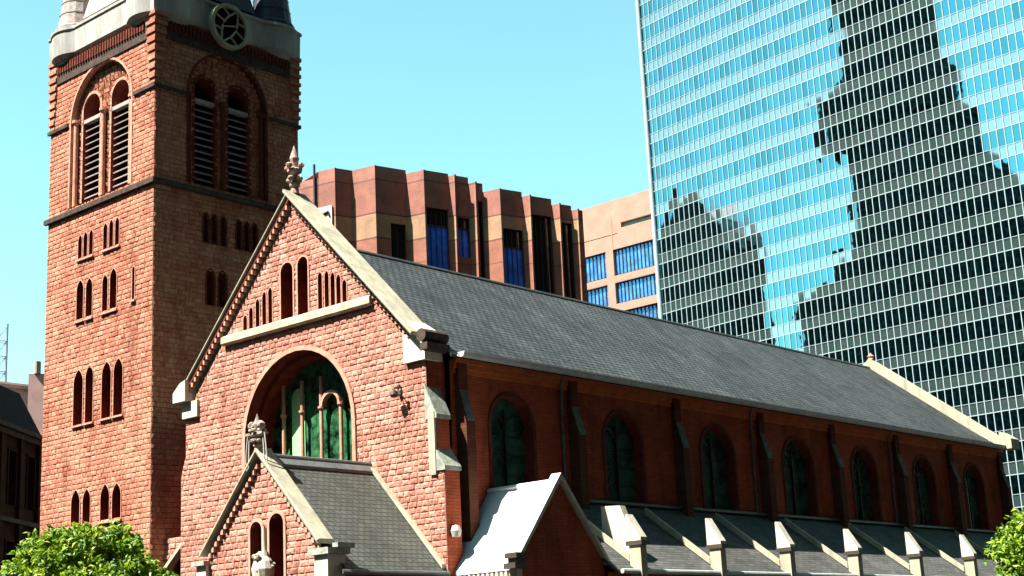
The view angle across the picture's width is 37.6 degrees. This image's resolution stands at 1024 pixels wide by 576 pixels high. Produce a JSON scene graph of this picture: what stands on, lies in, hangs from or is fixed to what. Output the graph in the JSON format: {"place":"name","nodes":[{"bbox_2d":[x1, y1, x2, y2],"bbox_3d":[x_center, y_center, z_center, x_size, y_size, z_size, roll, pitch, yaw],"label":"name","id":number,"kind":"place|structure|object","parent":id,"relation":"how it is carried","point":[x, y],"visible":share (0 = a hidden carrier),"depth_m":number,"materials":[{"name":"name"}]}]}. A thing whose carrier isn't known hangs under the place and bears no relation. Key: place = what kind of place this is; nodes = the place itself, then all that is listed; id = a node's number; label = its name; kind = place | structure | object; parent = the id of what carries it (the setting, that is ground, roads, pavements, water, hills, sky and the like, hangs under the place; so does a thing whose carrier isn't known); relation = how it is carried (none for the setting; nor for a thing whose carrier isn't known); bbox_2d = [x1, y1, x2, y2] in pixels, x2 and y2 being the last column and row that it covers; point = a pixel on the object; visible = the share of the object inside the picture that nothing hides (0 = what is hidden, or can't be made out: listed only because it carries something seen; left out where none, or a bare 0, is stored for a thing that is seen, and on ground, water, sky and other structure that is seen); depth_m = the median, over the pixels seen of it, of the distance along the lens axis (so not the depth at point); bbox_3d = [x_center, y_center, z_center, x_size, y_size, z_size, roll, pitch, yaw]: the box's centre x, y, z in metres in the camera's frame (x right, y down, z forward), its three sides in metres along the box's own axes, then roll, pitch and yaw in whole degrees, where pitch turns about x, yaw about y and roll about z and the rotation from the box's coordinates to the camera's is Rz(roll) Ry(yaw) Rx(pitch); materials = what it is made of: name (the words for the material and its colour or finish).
{"place":"outdoors","nodes":[
{"label":"outdoors","id":0,"kind":"place"},
{"bbox_2d":[0,381,27,408],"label":"pale parapet building","id":1,"kind":"structure","parent":0,"point":[21,389],"depth_m":125.18,"materials":[{"name":"pink paint"}]},
{"bbox_2d":[0,385,41,571],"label":"victorian terrace","id":2,"kind":"structure","parent":0,"point":[20,463],"depth_m":87.41,"materials":[{"name":"brown brick"}]},
{"bbox_2d":[4,539,14,561],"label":"window","id":3,"kind":"structure","parent":2,"relation":"in","point":[9,544],"depth_m":85.87,"materials":[{"name":"black glass"}]},
{"bbox_2d":[6,447,17,505],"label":"window","id":4,"kind":"structure","parent":2,"relation":"in","point":[12,455],"depth_m":86.86,"materials":[{"name":"black glass"}]},
{"bbox_2d":[25,454,35,510],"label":"window","id":5,"kind":"structure","parent":2,"relation":"in","point":[31,460],"depth_m":89.62,"materials":[{"name":"black glass"}]},
{"bbox_2d":[28,361,43,434],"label":"stucco party wall","id":6,"kind":"structure","parent":0,"point":[35,392],"depth_m":120.88,"materials":[{"name":"paint"}]},
{"bbox_2d":[40,0,301,575],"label":"bell tower","id":7,"kind":"structure","parent":0,"point":[174,126],"depth_m":66.12,"materials":[{"name":"brick"}]},
{"bbox_2d":[70,489,80,527],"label":"lancet window","id":8,"kind":"structure","parent":7,"relation":"in","point":[75,510],"depth_m":64.52,"materials":[{"name":"red stone"}]},
{"bbox_2d":[70,369,83,428],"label":"lancet window","id":9,"kind":"structure","parent":7,"relation":"in","point":[78,384],"depth_m":65.71,"materials":[{"name":"red brick"}]},
{"bbox_2d":[75,235,82,261],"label":"lancet window","id":10,"kind":"structure","parent":7,"relation":"in","point":[80,242],"depth_m":67.24,"materials":[{"name":"beige stone"}]},
{"bbox_2d":[74,280,84,323],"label":"lancet window","id":11,"kind":"structure","parent":7,"relation":"in","point":[80,289],"depth_m":66.70,"materials":[{"name":"black glass"}]},
{"bbox_2d":[81,231,88,259],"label":"lancet window","id":12,"kind":"structure","parent":7,"relation":"in","point":[85,240],"depth_m":66.94,"materials":[{"name":"beige stone"}]},
{"bbox_2d":[82,488,91,525],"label":"lancet window","id":13,"kind":"structure","parent":7,"relation":"in","point":[86,500],"depth_m":63.95,"materials":[{"name":"red stone"}]},
{"bbox_2d":[82,365,94,425],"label":"lancet window","id":14,"kind":"structure","parent":7,"relation":"in","point":[89,378],"depth_m":65.10,"materials":[{"name":"red stone"}]},
{"bbox_2d":[83,277,93,320],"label":"lancet window","id":15,"kind":"structure","parent":7,"relation":"in","point":[89,290],"depth_m":66.23,"materials":[{"name":"red stone"}]},
{"bbox_2d":[87,229,93,257],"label":"lancet window","id":16,"kind":"structure","parent":7,"relation":"in","point":[91,235],"depth_m":66.68,"materials":[{"name":"beige stone"}]},
{"bbox_2d":[80,91,102,202],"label":"belfry window","id":17,"kind":"structure","parent":7,"relation":"in","point":[91,129],"depth_m":68.95,"materials":[{"name":"grey wood"}]},
{"bbox_2d":[97,483,110,523],"bbox_3d":[-16.897,9.027,62.946,0.800,1.665,0.520,-15,-18,40],"label":"lancet window","id":18,"kind":"structure","parent":7,"relation":"in","point":[105,503],"depth_m":63.12,"materials":[{"name":"red stone"}]},
{"bbox_2d":[99,274,108,315],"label":"lancet window","id":19,"kind":"structure","parent":7,"relation":"in","point":[105,285],"depth_m":65.36,"materials":[{"name":"black glass"}]},
{"bbox_2d":[101,222,108,252],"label":"lancet window","id":20,"kind":"structure","parent":7,"relation":"in","point":[105,228],"depth_m":65.98,"materials":[{"name":"beige stone"}]},
{"bbox_2d":[99,361,111,421],"bbox_3d":[-17.162,4.387,64.147,0.830,2.565,0.520,-15,-18,40],"label":"lancet window","id":21,"kind":"structure","parent":7,"relation":"in","point":[106,376],"depth_m":64.33,"materials":[{"name":"red stone"}]},
{"bbox_2d":[106,219,114,250],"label":"lancet window","id":22,"kind":"structure","parent":7,"relation":"in","point":[111,225],"depth_m":65.69,"materials":[{"name":"beige stone"}]},
{"bbox_2d":[107,268,117,312],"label":"lancet window","id":23,"kind":"structure","parent":7,"relation":"in","point":[113,280],"depth_m":65.04,"materials":[{"name":"black glass"}]},
{"bbox_2d":[109,482,121,521],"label":"lancet window","id":24,"kind":"structure","parent":7,"relation":"in","point":[116,499],"depth_m":62.55,"materials":[{"name":"red stone"}]},
{"bbox_2d":[112,217,120,248],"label":"lancet window","id":25,"kind":"structure","parent":7,"relation":"in","point":[117,223],"depth_m":65.41,"materials":[{"name":"beige stone"}]},
{"bbox_2d":[110,357,123,418],"bbox_3d":[-16.514,4.215,63.593,0.810,2.565,0.520,-15,-18,40],"label":"lancet window","id":26,"kind":"structure","parent":7,"relation":"in","point":[118,371],"depth_m":63.77,"materials":[{"name":"black glass"}]},
{"bbox_2d":[108,77,130,190],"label":"belfry window","id":27,"kind":"structure","parent":7,"relation":"in","point":[119,128],"depth_m":67.52,"materials":[{"name":"grey wood"}]},
{"bbox_2d":[129,265,135,301],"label":"lancet window","id":28,"kind":"structure","parent":7,"relation":"in","point":[133,286],"depth_m":63.89,"materials":[{"name":"beige stone"}]},
{"bbox_2d":[191,74,216,187],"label":"belfry window","id":29,"kind":"structure","parent":7,"relation":"in","point":[204,120],"depth_m":67.52,"materials":[{"name":"brown wood"}]},
{"bbox_2d":[202,212,209,243],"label":"lancet window","id":30,"kind":"structure","parent":7,"relation":"in","point":[205,218],"depth_m":65.77,"materials":[{"name":"brown glass"}]},
{"bbox_2d":[205,268,215,305],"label":"lancet window","id":31,"kind":"structure","parent":7,"relation":"in","point":[210,281],"depth_m":65.41,"materials":[{"name":"brown glass"}]},
{"bbox_2d":[210,213,217,244],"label":"lancet window","id":32,"kind":"structure","parent":7,"relation":"in","point":[214,220],"depth_m":66.11,"materials":[{"name":"brown glass"}]},
{"bbox_2d":[217,270,227,306],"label":"lancet window","id":33,"kind":"structure","parent":7,"relation":"in","point":[222,283],"depth_m":65.90,"materials":[{"name":"brown glass"}]},
{"bbox_2d":[219,216,226,246],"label":"lancet window","id":34,"kind":"structure","parent":7,"relation":"in","point":[223,222],"depth_m":66.49,"materials":[{"name":"brown glass"}]},
{"bbox_2d":[225,85,250,195],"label":"belfry window","id":35,"kind":"structure","parent":7,"relation":"in","point":[237,140],"depth_m":68.91,"materials":[{"name":"brown wood"}]},
{"bbox_2d":[235,219,242,250],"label":"lancet window","id":36,"kind":"structure","parent":7,"relation":"in","point":[238,229],"depth_m":67.07,"materials":[{"name":"brown glass"}]},
{"bbox_2d":[243,221,250,251],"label":"lancet window","id":37,"kind":"structure","parent":7,"relation":"in","point":[246,231],"depth_m":67.40,"materials":[{"name":"brown glass"}]},
{"bbox_2d":[251,223,258,252],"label":"lancet window","id":38,"kind":"structure","parent":7,"relation":"in","point":[254,233],"depth_m":67.76,"materials":[{"name":"brown glass"}]},
{"bbox_2d":[0,0,648,383],"label":"sky","id":39,"kind":"structure","parent":0,"point":[537,98],"materials":[{"name":"blue"}]},
{"bbox_2d":[299,164,587,301],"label":"folded concrete building","id":40,"kind":"structure","parent":0,"point":[459,224],"depth_m":117.09,"materials":[{"name":"brown concrete"}]},
{"bbox_2d":[318,205,332,223],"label":"sign board","id":41,"kind":"object","parent":40,"relation":"attached to","point":[327,212],"visible":0.27,"depth_m":115.58,"materials":[{"name":"stone"}]},
{"bbox_2d":[173,146,1019,575],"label":"church","id":42,"kind":"structure","parent":0,"point":[515,430],"depth_m":58.37,"materials":[{"name":"brick"}]},
{"bbox_2d":[243,314,247,329],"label":"lancet window","id":43,"kind":"structure","parent":42,"relation":"in","point":[245,319],"depth_m":58.43,"materials":[{"name":"red stone"}]},
{"bbox_2d":[248,306,253,328],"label":"lancet window","id":44,"kind":"structure","parent":42,"relation":"in","point":[251,310],"depth_m":58.24,"materials":[{"name":"red stone"}]},
{"bbox_2d":[255,298,260,326],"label":"lancet window","id":45,"kind":"structure","parent":42,"relation":"in","point":[257,304],"depth_m":57.98,"materials":[{"name":"red stone"}]},
{"bbox_2d":[262,291,267,324],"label":"lancet window","id":46,"kind":"structure","parent":42,"relation":"in","point":[264,297],"depth_m":57.76,"materials":[{"name":"red stone"}]},
{"bbox_2d":[268,287,273,322],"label":"lancet window","id":47,"kind":"structure","parent":42,"relation":"in","point":[270,291],"depth_m":57.55,"materials":[{"name":"black glass"}]},
{"bbox_2d":[279,261,294,319],"bbox_3d":[-8.332,0.101,57.141,0.840,2.250,0.610,-15,-18,40],"label":"gable window","id":48,"kind":"structure","parent":42,"relation":"in","point":[286,275],"depth_m":57.30,"materials":[{"name":"black glass"}]},
{"bbox_2d":[242,345,356,471],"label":"arched window","id":49,"kind":"structure","parent":42,"relation":"in","point":[304,400],"depth_m":56.81,"materials":[{"name":"green glass"}]},
{"bbox_2d":[296,255,309,314],"bbox_3d":[-7.648,-0.105,56.561,0.720,2.260,0.610,-15,-18,40],"label":"gable window","id":50,"kind":"structure","parent":42,"relation":"in","point":[302,269],"depth_m":56.65,"materials":[{"name":"red stone"}]},
{"bbox_2d":[317,271,323,308],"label":"lancet window","id":51,"kind":"structure","parent":42,"relation":"in","point":[320,300],"depth_m":55.73,"materials":[{"name":"black glass"}]},
{"bbox_2d":[324,270,329,306],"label":"lancet window","id":52,"kind":"structure","parent":42,"relation":"in","point":[326,278],"depth_m":55.50,"materials":[{"name":"red stone"}]},
{"bbox_2d":[330,271,335,305],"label":"lancet window","id":53,"kind":"structure","parent":42,"relation":"in","point":[332,279],"depth_m":55.28,"materials":[{"name":"red stone"}]},
{"bbox_2d":[335,274,341,303],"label":"lancet window","id":54,"kind":"structure","parent":42,"relation":"in","point":[338,282],"depth_m":55.06,"materials":[{"name":"black glass"}]},
{"bbox_2d":[341,278,347,301],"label":"lancet window","id":55,"kind":"structure","parent":42,"relation":"in","point":[344,286],"depth_m":54.82,"materials":[{"name":"red stone"}]},
{"bbox_2d":[390,385,402,397],"bbox_3d":[-3.936,3.528,51.699,0.473,0.490,0.480,-15,-18,40],"label":"wall lamp","id":56,"kind":"object","parent":42,"relation":"attached to","point":[394,393],"visible":1,"depth_m":51.57,"materials":[{"name":"grey metal"}]},
{"bbox_2d":[488,393,537,487],"bbox_3d":[-0.096,5.598,53.645,0.530,3.720,2.620,-15,-18,40],"label":"clerestory window","id":57,"kind":"structure","parent":42,"relation":"in","point":[512,443],"depth_m":54.13,"materials":[{"name":"green glass"}]},
{"bbox_2d":[602,409,649,503],"bbox_3d":[4.228,6.581,58.397,0.530,3.720,2.700,-15,-18,40],"label":"clerestory window","id":58,"kind":"structure","parent":42,"relation":"in","point":[622,439],"depth_m":58.89,"materials":[{"name":"green glass"}]},
{"bbox_2d":[699,423,742,510],"bbox_3d":[8.553,7.564,63.149,0.530,3.720,2.780,-15,-18,40],"label":"clerestory window","id":59,"kind":"structure","parent":42,"relation":"in","point":[717,454],"depth_m":63.69,"materials":[{"name":"green glass"}]},
{"bbox_2d":[782,436,819,516],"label":"clerestory window","id":60,"kind":"structure","parent":42,"relation":"in","point":[798,465],"depth_m":68.45,"materials":[{"name":"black glass"}]},
{"bbox_2d":[851,446,884,521],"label":"clerestory window","id":61,"kind":"structure","parent":42,"relation":"in","point":[864,471],"depth_m":72.88,"materials":[{"name":"green glass"}]},
{"bbox_2d":[912,455,942,526],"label":"clerestory window","id":62,"kind":"structure","parent":42,"relation":"in","point":[923,474],"depth_m":77.41,"materials":[{"name":"green glass"}]},
{"bbox_2d":[963,462,989,529],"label":"clerestory window","id":63,"kind":"structure","parent":42,"relation":"in","point":[974,485],"depth_m":81.66,"materials":[{"name":"green glass"}]},
{"bbox_2d":[582,190,658,317],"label":"office block","id":64,"kind":"structure","parent":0,"point":[619,256],"depth_m":264.29,"materials":[{"name":"beige concrete"}]},
{"bbox_2d":[585,251,606,282],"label":"window","id":65,"kind":"structure","parent":64,"relation":"in","point":[596,265],"depth_m":268.14,"materials":[{"name":"blue glass"}]},
{"bbox_2d":[587,285,608,305],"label":"window","id":66,"kind":"structure","parent":64,"relation":"in","point":[598,295],"depth_m":266.64,"materials":[{"name":"blue glass"}]},
{"bbox_2d":[612,239,654,275],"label":"window","id":67,"kind":"structure","parent":64,"relation":"in","point":[640,255],"depth_m":262.83,"materials":[{"name":"blue glass"}]},
{"bbox_2d":[620,213,650,226],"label":"window","id":68,"kind":"structure","parent":64,"relation":"in","point":[647,217],"depth_m":263.66,"materials":[{"name":"green glass"}]},
{"bbox_2d":[615,273,656,303],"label":"window","id":69,"kind":"structure","parent":64,"relation":"in","point":[645,285],"depth_m":261.48,"materials":[{"name":"blue glass"}]},
{"bbox_2d":[625,302,658,317],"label":"window","id":70,"kind":"structure","parent":64,"relation":"in","point":[651,310],"depth_m":259.00,"materials":[{"name":"blue glass"}]},
{"bbox_2d":[635,0,1023,515],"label":"glass skyscraper","id":71,"kind":"structure","parent":0,"point":[842,180],"depth_m":214.21,"materials":[{"name":"glass"}]},
{"label":"ground","id":72,"kind":"structure","parent":0,"visible":0},
{"bbox_2d":[0,324,8,381],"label":"lattice mast","id":73,"kind":"object","parent":72,"relation":"on","point":[5,356],"visible":0.41,"depth_m":145.02,"materials":[{"name":"white metal"}]},
{"bbox_2d":[0,519,178,575],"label":"street tree","id":74,"kind":"object","parent":72,"relation":"on","point":[84,550],"visible":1,"depth_m":29.48,"materials":[{"name":"green plant"}]},
{"bbox_2d":[163,537,180,575],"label":"boundary wall","id":75,"kind":"structure","parent":72,"relation":"on","point":[172,557],"depth_m":60.33,"materials":[{"name":"brick"}]},
{"bbox_2d":[191,414,450,575],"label":"church porch","id":76,"kind":"object","parent":72,"relation":"on","point":[286,515],"visible":1,"depth_m":48.75,"materials":[{"name":"brick"}]},
{"bbox_2d":[248,519,264,575],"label":"porch window","id":77,"kind":"structure","parent":76,"relation":"in","point":[254,533],"depth_m":48.67,"materials":[{"name":"red stone"}]},
{"bbox_2d":[267,510,287,575],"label":"porch window","id":78,"kind":"structure","parent":76,"relation":"in","point":[276,527],"depth_m":48.08,"materials":[{"name":"red stone"}]},
{"bbox_2d":[983,508,1023,575],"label":"street tree","id":79,"kind":"object","parent":72,"relation":"on","point":[1007,554],"visible":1,"depth_m":29.64,"materials":[{"name":"green plant"}]}
]}

